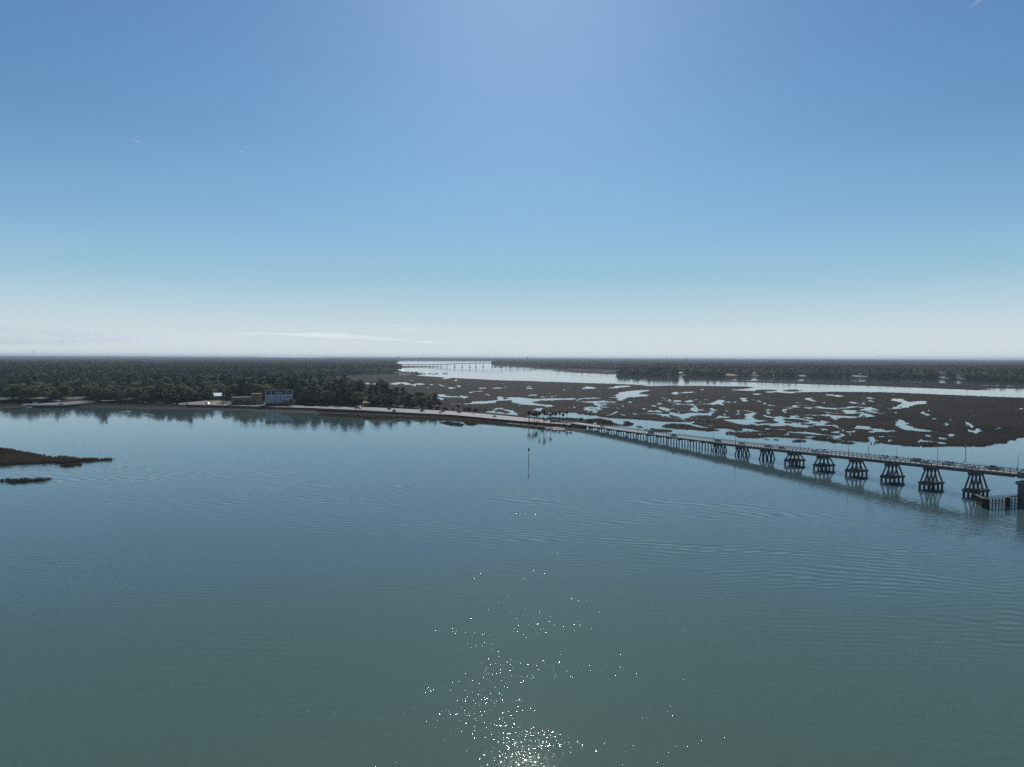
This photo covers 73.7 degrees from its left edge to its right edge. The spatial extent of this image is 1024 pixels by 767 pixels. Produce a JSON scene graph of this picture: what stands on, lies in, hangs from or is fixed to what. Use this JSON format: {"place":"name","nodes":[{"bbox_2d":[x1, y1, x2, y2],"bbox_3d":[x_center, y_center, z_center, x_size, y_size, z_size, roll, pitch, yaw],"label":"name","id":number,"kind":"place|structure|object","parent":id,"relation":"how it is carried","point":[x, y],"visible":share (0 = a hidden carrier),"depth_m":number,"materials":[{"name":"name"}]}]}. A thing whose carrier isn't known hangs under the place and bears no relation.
{"place":"outdoors","nodes":[
{"label":"outdoors","id":0,"kind":"place"},
{"bbox_2d":[0,403,14,405],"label":"bank","id":1,"kind":"structure","parent":0,"point":[9,404],"depth_m":805.31,"materials":[{"name":"soil"}]},
{"bbox_2d":[0,369,437,409],"bbox_3d":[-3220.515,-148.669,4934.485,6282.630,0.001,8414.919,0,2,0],"label":"ground","id":2,"kind":"structure","parent":0,"point":[169,400],"depth_m":866.66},
{"bbox_2d":[0,397,21,398],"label":"parking lot","id":3,"kind":"structure","parent":2,"relation":"on","point":[11,398],"depth_m":898.75,"materials":[{"name":"grey asphalt"}]},
{"bbox_2d":[22,401,95,404],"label":"parking lot","id":4,"kind":"structure","parent":2,"relation":"on","point":[69,403],"depth_m":807.18,"materials":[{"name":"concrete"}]},
{"bbox_2d":[67,396,86,398],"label":"parking lot","id":5,"kind":"structure","parent":2,"relation":"on","point":[79,397],"depth_m":924.40,"materials":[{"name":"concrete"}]},
{"bbox_2d":[131,388,141,400],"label":"leafy tree","id":6,"kind":"object","parent":2,"relation":"on","point":[136,391],"visible":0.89,"depth_m":850.94,"materials":[{"name":"green plant"}]},
{"bbox_2d":[99,400,175,403],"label":"parking lot","id":7,"kind":"structure","parent":2,"relation":"on","point":[132,401],"depth_m":849.35,"materials":[{"name":"grey asphalt"}]},
{"bbox_2d":[147,388,165,401],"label":"oak tree","id":8,"kind":"object","parent":2,"relation":"on","point":[158,393],"visible":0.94,"depth_m":840.28,"materials":[{"name":"green plant"}]},
{"bbox_2d":[162,389,180,402],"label":"oak tree","id":9,"kind":"object","parent":2,"relation":"on","point":[169,394],"visible":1,"depth_m":829.87,"materials":[{"name":"green plant"}]},
{"bbox_2d":[167,386,190,401],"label":"oak tree","id":10,"kind":"object","parent":2,"relation":"on","point":[182,389],"visible":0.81,"depth_m":844.06,"materials":[{"name":"green plant"}]},
{"bbox_2d":[177,385,193,400],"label":"oak tree","id":11,"kind":"object","parent":2,"relation":"on","point":[184,386],"visible":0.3,"depth_m":854.43,"materials":[{"name":"green plant"}]},
{"bbox_2d":[180,388,197,400],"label":"oak tree","id":12,"kind":"object","parent":2,"relation":"on","point":[193,393],"visible":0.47,"depth_m":855.07,"materials":[{"name":"green plant"}]},
{"bbox_2d":[186,381,196,399],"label":"pine tree","id":13,"kind":"object","parent":2,"relation":"on","point":[189,383],"visible":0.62,"depth_m":871.87,"materials":[{"name":"green plant"}]},
{"bbox_2d":[192,388,203,400],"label":"oak tree","id":14,"kind":"object","parent":2,"relation":"on","point":[194,395],"visible":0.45,"depth_m":869.46,"materials":[{"name":"green plant"}]},
{"bbox_2d":[198,389,209,399],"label":"oak tree","id":15,"kind":"object","parent":2,"relation":"on","point":[207,393],"visible":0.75,"depth_m":879.13,"materials":[{"name":"green plant"}]},
{"bbox_2d":[201,384,207,399],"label":"pine tree","id":16,"kind":"object","parent":2,"relation":"on","point":[203,386],"visible":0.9,"depth_m":884.50,"materials":[{"name":"green plant"}]},
{"bbox_2d":[189,399,230,403],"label":"parking lot","id":17,"kind":"structure","parent":2,"relation":"on","point":[205,402],"depth_m":854.54,"materials":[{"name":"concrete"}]},
{"bbox_2d":[209,392,214,402],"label":"pine tree","id":18,"kind":"object","parent":2,"relation":"on","point":[211,396],"visible":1,"depth_m":836.58,"materials":[{"name":"green plant"}]},
{"bbox_2d":[212,393,222,399],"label":"park pavilion","id":19,"kind":"structure","parent":2,"relation":"on","point":[217,396],"depth_m":885.79,"materials":[{"name":"metal"}]},
{"bbox_2d":[231,385,237,396],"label":"pine tree","id":20,"kind":"object","parent":2,"relation":"on","point":[234,391],"visible":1,"depth_m":894.04,"materials":[{"name":"green plant"}]},
{"bbox_2d":[235,382,246,395],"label":"pine tree","id":21,"kind":"object","parent":2,"relation":"on","point":[242,384],"visible":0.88,"depth_m":893.65,"materials":[{"name":"green plant"}]},
{"bbox_2d":[231,393,261,404],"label":"stucco building","id":22,"kind":"structure","parent":2,"relation":"on","point":[255,399],"depth_m":804.33,"materials":[{"name":"paint"}]},
{"bbox_2d":[239,383,258,395],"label":"oak tree","id":23,"kind":"object","parent":2,"relation":"on","point":[253,385],"visible":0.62,"depth_m":890.11,"materials":[{"name":"green plant"}]},
{"bbox_2d":[251,385,264,399],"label":"oak tree","id":24,"kind":"object","parent":2,"relation":"on","point":[258,388],"visible":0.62,"depth_m":878.76,"materials":[{"name":"green plant"}]},
{"bbox_2d":[258,384,270,400],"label":"leafy tree","id":25,"kind":"object","parent":2,"relation":"on","point":[262,390],"visible":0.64,"depth_m":875.43,"materials":[{"name":"green plant"}]},
{"bbox_2d":[265,388,291,405],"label":"apartment building","id":26,"kind":"structure","parent":2,"relation":"on","point":[277,396],"depth_m":792.69,"materials":[{"name":"blue"}]},
{"bbox_2d":[277,380,288,390],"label":"pine tree","id":27,"kind":"object","parent":2,"relation":"on","point":[283,384],"visible":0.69,"depth_m":867.66,"materials":[{"name":"green plant"}]},
{"bbox_2d":[287,398,295,405],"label":"oak tree","id":28,"kind":"object","parent":2,"relation":"on","point":[290,401],"visible":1,"depth_m":780.06,"materials":[{"name":"green plant"}]},
{"bbox_2d":[291,382,301,403],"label":"pine tree","id":29,"kind":"object","parent":2,"relation":"on","point":[295,391],"visible":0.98,"depth_m":818.61,"materials":[{"name":"green plant"}]},
{"bbox_2d":[293,395,304,403],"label":"oak tree","id":30,"kind":"object","parent":2,"relation":"on","point":[299,399],"visible":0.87,"depth_m":811.42,"materials":[{"name":"green plant"}]},
{"bbox_2d":[298,378,310,387],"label":"pine tree","id":31,"kind":"object","parent":2,"relation":"on","point":[303,383],"visible":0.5,"depth_m":868.18,"materials":[{"name":"green plant"}]},
{"bbox_2d":[304,391,311,403],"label":"oak tree","id":32,"kind":"object","parent":2,"relation":"on","point":[309,392],"visible":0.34,"depth_m":811.89,"materials":[{"name":"green plant"}]},
{"bbox_2d":[308,393,321,404],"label":"oak tree","id":33,"kind":"object","parent":2,"relation":"on","point":[315,397],"visible":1,"depth_m":797.24,"materials":[{"name":"green plant"}]},
{"bbox_2d":[322,390,330,401],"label":"leafy tree","id":34,"kind":"object","parent":2,"relation":"on","point":[326,393],"visible":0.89,"depth_m":798.92,"materials":[{"name":"green plant"}]},
{"bbox_2d":[328,392,340,404],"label":"oak tree","id":35,"kind":"object","parent":2,"relation":"on","point":[337,396],"visible":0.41,"depth_m":810.00,"materials":[{"name":"green plant"}]},
{"bbox_2d":[337,377,344,387],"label":"pine tree","id":36,"kind":"object","parent":2,"relation":"on","point":[340,382],"visible":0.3,"depth_m":871.03,"materials":[{"name":"green plant"}]},
{"bbox_2d":[340,379,348,403],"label":"pine tree","id":37,"kind":"object","parent":2,"relation":"on","point":[345,382],"visible":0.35,"depth_m":812.18,"materials":[{"name":"green plant"}]},
{"bbox_2d":[347,382,354,403],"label":"pine tree","id":38,"kind":"object","parent":2,"relation":"on","point":[351,384],"visible":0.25,"depth_m":824.86,"materials":[{"name":"green plant"}]},
{"bbox_2d":[350,391,368,404],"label":"oak tree","id":39,"kind":"object","parent":2,"relation":"on","point":[356,396],"visible":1,"depth_m":784.30,"materials":[{"name":"green plant"}]},
{"bbox_2d":[354,382,366,403],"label":"pine tree","id":40,"kind":"object","parent":2,"relation":"on","point":[359,385],"visible":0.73,"depth_m":813.44,"materials":[{"name":"green plant"}]},
{"bbox_2d":[365,395,375,405],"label":"oak tree","id":41,"kind":"object","parent":2,"relation":"on","point":[370,401],"visible":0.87,"depth_m":789.39,"materials":[{"name":"green plant"}]},
{"bbox_2d":[367,393,377,405],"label":"oak tree","id":42,"kind":"object","parent":2,"relation":"on","point":[372,394],"visible":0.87,"depth_m":791.10,"materials":[{"name":"green plant"}]},
{"bbox_2d":[372,391,381,404],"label":"oak tree","id":43,"kind":"object","parent":2,"relation":"on","point":[378,393],"visible":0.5,"depth_m":806.15,"materials":[{"name":"green plant"}]},
{"bbox_2d":[374,381,383,392],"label":"pine tree","id":44,"kind":"object","parent":2,"relation":"on","point":[378,384],"visible":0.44,"depth_m":849.84,"materials":[{"name":"green plant"}]},
{"bbox_2d":[377,398,388,406],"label":"oak tree","id":45,"kind":"object","parent":2,"relation":"on","point":[382,400],"visible":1,"depth_m":776.45,"materials":[{"name":"green plant"}]},
{"bbox_2d":[381,383,388,391],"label":"pine tree","id":46,"kind":"object","parent":2,"relation":"on","point":[384,385],"visible":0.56,"depth_m":864.54,"materials":[{"name":"green plant"}]},
{"bbox_2d":[384,395,394,406],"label":"oak tree","id":47,"kind":"object","parent":2,"relation":"on","point":[389,398],"visible":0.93,"depth_m":779.81,"materials":[{"name":"green plant"}]},
{"bbox_2d":[398,395,408,406],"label":"oak tree","id":48,"kind":"object","parent":2,"relation":"on","point":[403,398],"visible":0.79,"depth_m":771.22,"materials":[{"name":"green plant"}]},
{"bbox_2d":[432,393,439,406],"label":"pine tree","id":49,"kind":"object","parent":2,"relation":"on","point":[434,398],"visible":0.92,"depth_m":783.30,"materials":[{"name":"green plant"}]},
{"bbox_2d":[0,355,1023,369],"bbox_3d":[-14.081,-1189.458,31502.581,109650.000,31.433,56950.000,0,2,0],"label":"forest","id":50,"kind":"object","parent":2,"relation":"on","point":[550,362],"visible":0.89,"depth_m":8080.39,"materials":[{"name":"green plant"}]},
{"bbox_2d":[81,403,586,429],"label":"bank","id":51,"kind":"structure","parent":0,"point":[185,405],"depth_m":753.18,"materials":[{"name":"soil"}]},
{"bbox_2d":[187,404,563,426],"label":"undergrowth","id":52,"kind":"object","parent":51,"relation":"on","point":[363,411],"visible":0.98,"depth_m":709.44,"materials":[{"name":"green plant"}]},
{"bbox_2d":[179,403,570,424],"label":"road","id":53,"kind":"structure","parent":0,"point":[447,413],"depth_m":712.25,"materials":[{"name":"grey asphalt"}]},
{"bbox_2d":[402,366,440,367],"bbox_3d":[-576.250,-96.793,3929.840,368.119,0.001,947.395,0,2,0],"label":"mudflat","id":54,"kind":"structure","parent":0,"point":[418,366],"depth_m":4006.36,"materials":[{"name":"grey soil"}]},
{"bbox_2d":[420,409,576,422],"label":"bank","id":55,"kind":"structure","parent":0,"point":[498,414],"depth_m":691.10,"materials":[{"name":"soil"}]},
{"bbox_2d":[416,408,563,420],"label":"guard rail","id":56,"kind":"object","parent":55,"relation":"on","point":[492,413],"visible":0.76,"depth_m":678.68,"materials":[{"name":"metal"}]},
{"bbox_2d":[0,356,1023,766],"bbox_3d":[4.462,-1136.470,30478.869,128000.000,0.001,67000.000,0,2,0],"label":"water","id":57,"kind":"structure","parent":0,"point":[206,588],"depth_m":173.19,"materials":[{"name":"blue liquid"}]},
{"bbox_2d":[0,403,31,408],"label":"fishing pier","id":58,"kind":"structure","parent":57,"relation":"in","point":[24,406],"depth_m":757.46,"materials":[{"name":"grey wood"}]},
{"bbox_2d":[0,447,114,465],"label":"marsh grass","id":59,"kind":"structure","parent":57,"relation":"in","point":[8,456],"depth_m":388.50,"materials":[{"name":"green plant"}]},
{"bbox_2d":[44,402,97,407],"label":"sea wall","id":60,"kind":"structure","parent":57,"relation":"in","point":[59,406],"depth_m":778.19,"materials":[{"name":"concrete"}]},
{"bbox_2d":[79,406,586,430],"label":"mudflat","id":61,"kind":"structure","parent":57,"relation":"in","point":[251,410],"depth_m":745.11,"materials":[{"name":"brown soil"}]},
{"bbox_2d":[317,413,544,428],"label":"marsh grass","id":62,"kind":"structure","parent":61,"relation":"on","point":[368,416],"depth_m":656.47,"materials":[{"name":"green plant"}]},
{"bbox_2d":[395,371,422,374],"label":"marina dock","id":63,"kind":"object","parent":57,"relation":"in","point":[406,372],"visible":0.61,"depth_m":2375.30,"materials":[{"name":"grey wood"}]},
{"bbox_2d":[397,419,476,425],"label":"marsh grass","id":64,"kind":"structure","parent":57,"relation":"in","point":[455,423],"depth_m":609.36,"materials":[{"name":"green plant"}]},
{"bbox_2d":[401,363,535,366],"bbox_3d":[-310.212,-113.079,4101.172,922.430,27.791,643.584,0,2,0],"label":"distant bridge","id":65,"kind":"structure","parent":57,"relation":"in","point":[464,363],"depth_m":3888.75,"materials":[{"name":"concrete"}]},
{"bbox_2d":[553,368,617,374],"bbox_3d":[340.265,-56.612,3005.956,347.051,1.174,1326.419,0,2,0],"label":"marsh grass","id":66,"kind":"structure","parent":57,"relation":"in","point":[602,371],"depth_m":2828.15,"materials":[{"name":"plant"}]},
{"bbox_2d":[284,374,1023,446],"bbox_3d":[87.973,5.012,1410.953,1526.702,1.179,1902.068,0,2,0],"label":"marsh grass","id":67,"kind":"structure","parent":57,"relation":"in","point":[1005,413],"depth_m":833.46,"materials":[{"name":"brown plant"}]},
{"bbox_2d":[567,421,1023,505],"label":"road bridge","id":68,"kind":"structure","parent":57,"relation":"in","point":[853,458],"depth_m":349.87,"materials":[{"name":"concrete"}]},
{"bbox_2d":[910,458,921,461],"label":"sport utility vehicle","id":69,"kind":"object","parent":68,"relation":"on","point":[917,459],"visible":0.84,"depth_m":324.96,"materials":[{"name":"grey paint"}]},
{"bbox_2d":[942,461,953,464],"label":"sport utility vehicle","id":70,"kind":"object","parent":68,"relation":"on","point":[950,462],"visible":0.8,"depth_m":311.62,"materials":[{"name":"silver metal"}]},
{"bbox_2d":[962,446,966,467],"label":"barrier gate","id":71,"kind":"structure","parent":68,"relation":"on","point":[964,466],"depth_m":299.47,"materials":[{"name":"white metal"}]},
{"bbox_2d":[987,465,1001,469],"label":"pickup truck","id":72,"kind":"object","parent":68,"relation":"on","point":[993,467],"visible":0.84,"depth_m":295.22,"materials":[{"name":"grey paint"}]},
{"bbox_2d":[974,493,1019,508],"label":"timber fender","id":73,"kind":"object","parent":68,"relation":"attached to","point":[985,502],"visible":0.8,"depth_m":276.28,"materials":[{"name":"grey wood"}]},
{"bbox_2d":[724,381,1023,389],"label":"marsh grass","id":74,"kind":"structure","parent":57,"relation":"in","point":[941,385],"depth_m":1553.06,"materials":[{"name":"brown plant"}]},
{"label":"mud","id":75,"kind":"structure","parent":57,"relation":"on","visible":0},
{"bbox_2d":[60,463,81,466],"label":"marsh grass","id":76,"kind":"structure","parent":75,"relation":"on","point":[69,464],"depth_m":369.58,"materials":[{"name":"plant"}]},
{"label":"mud","id":77,"kind":"structure","parent":57,"relation":"on","visible":0},
{"bbox_2d":[0,477,51,483],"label":"marsh grass","id":78,"kind":"structure","parent":77,"relation":"on","point":[19,480],"depth_m":323.95,"materials":[{"name":"plant"}]},
{"bbox_2d":[0,0,1023,358],"label":"sky","id":79,"kind":"structure","parent":0,"point":[841,179],"materials":[{"name":"blue"}]},
{"bbox_2d":[545,427,564,429],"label":"sand","id":80,"kind":"structure","parent":0,"point":[557,428],"depth_m":567.20,"materials":[{"name":"beige sand"}]},
{"bbox_2d":[618,373,1023,381],"bbox_3d":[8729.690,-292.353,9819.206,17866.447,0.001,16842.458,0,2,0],"label":"ground","id":81,"kind":"structure","parent":0,"point":[956,377],"depth_m":2186.81,"materials":[{"name":"brown soil"}]}
]}

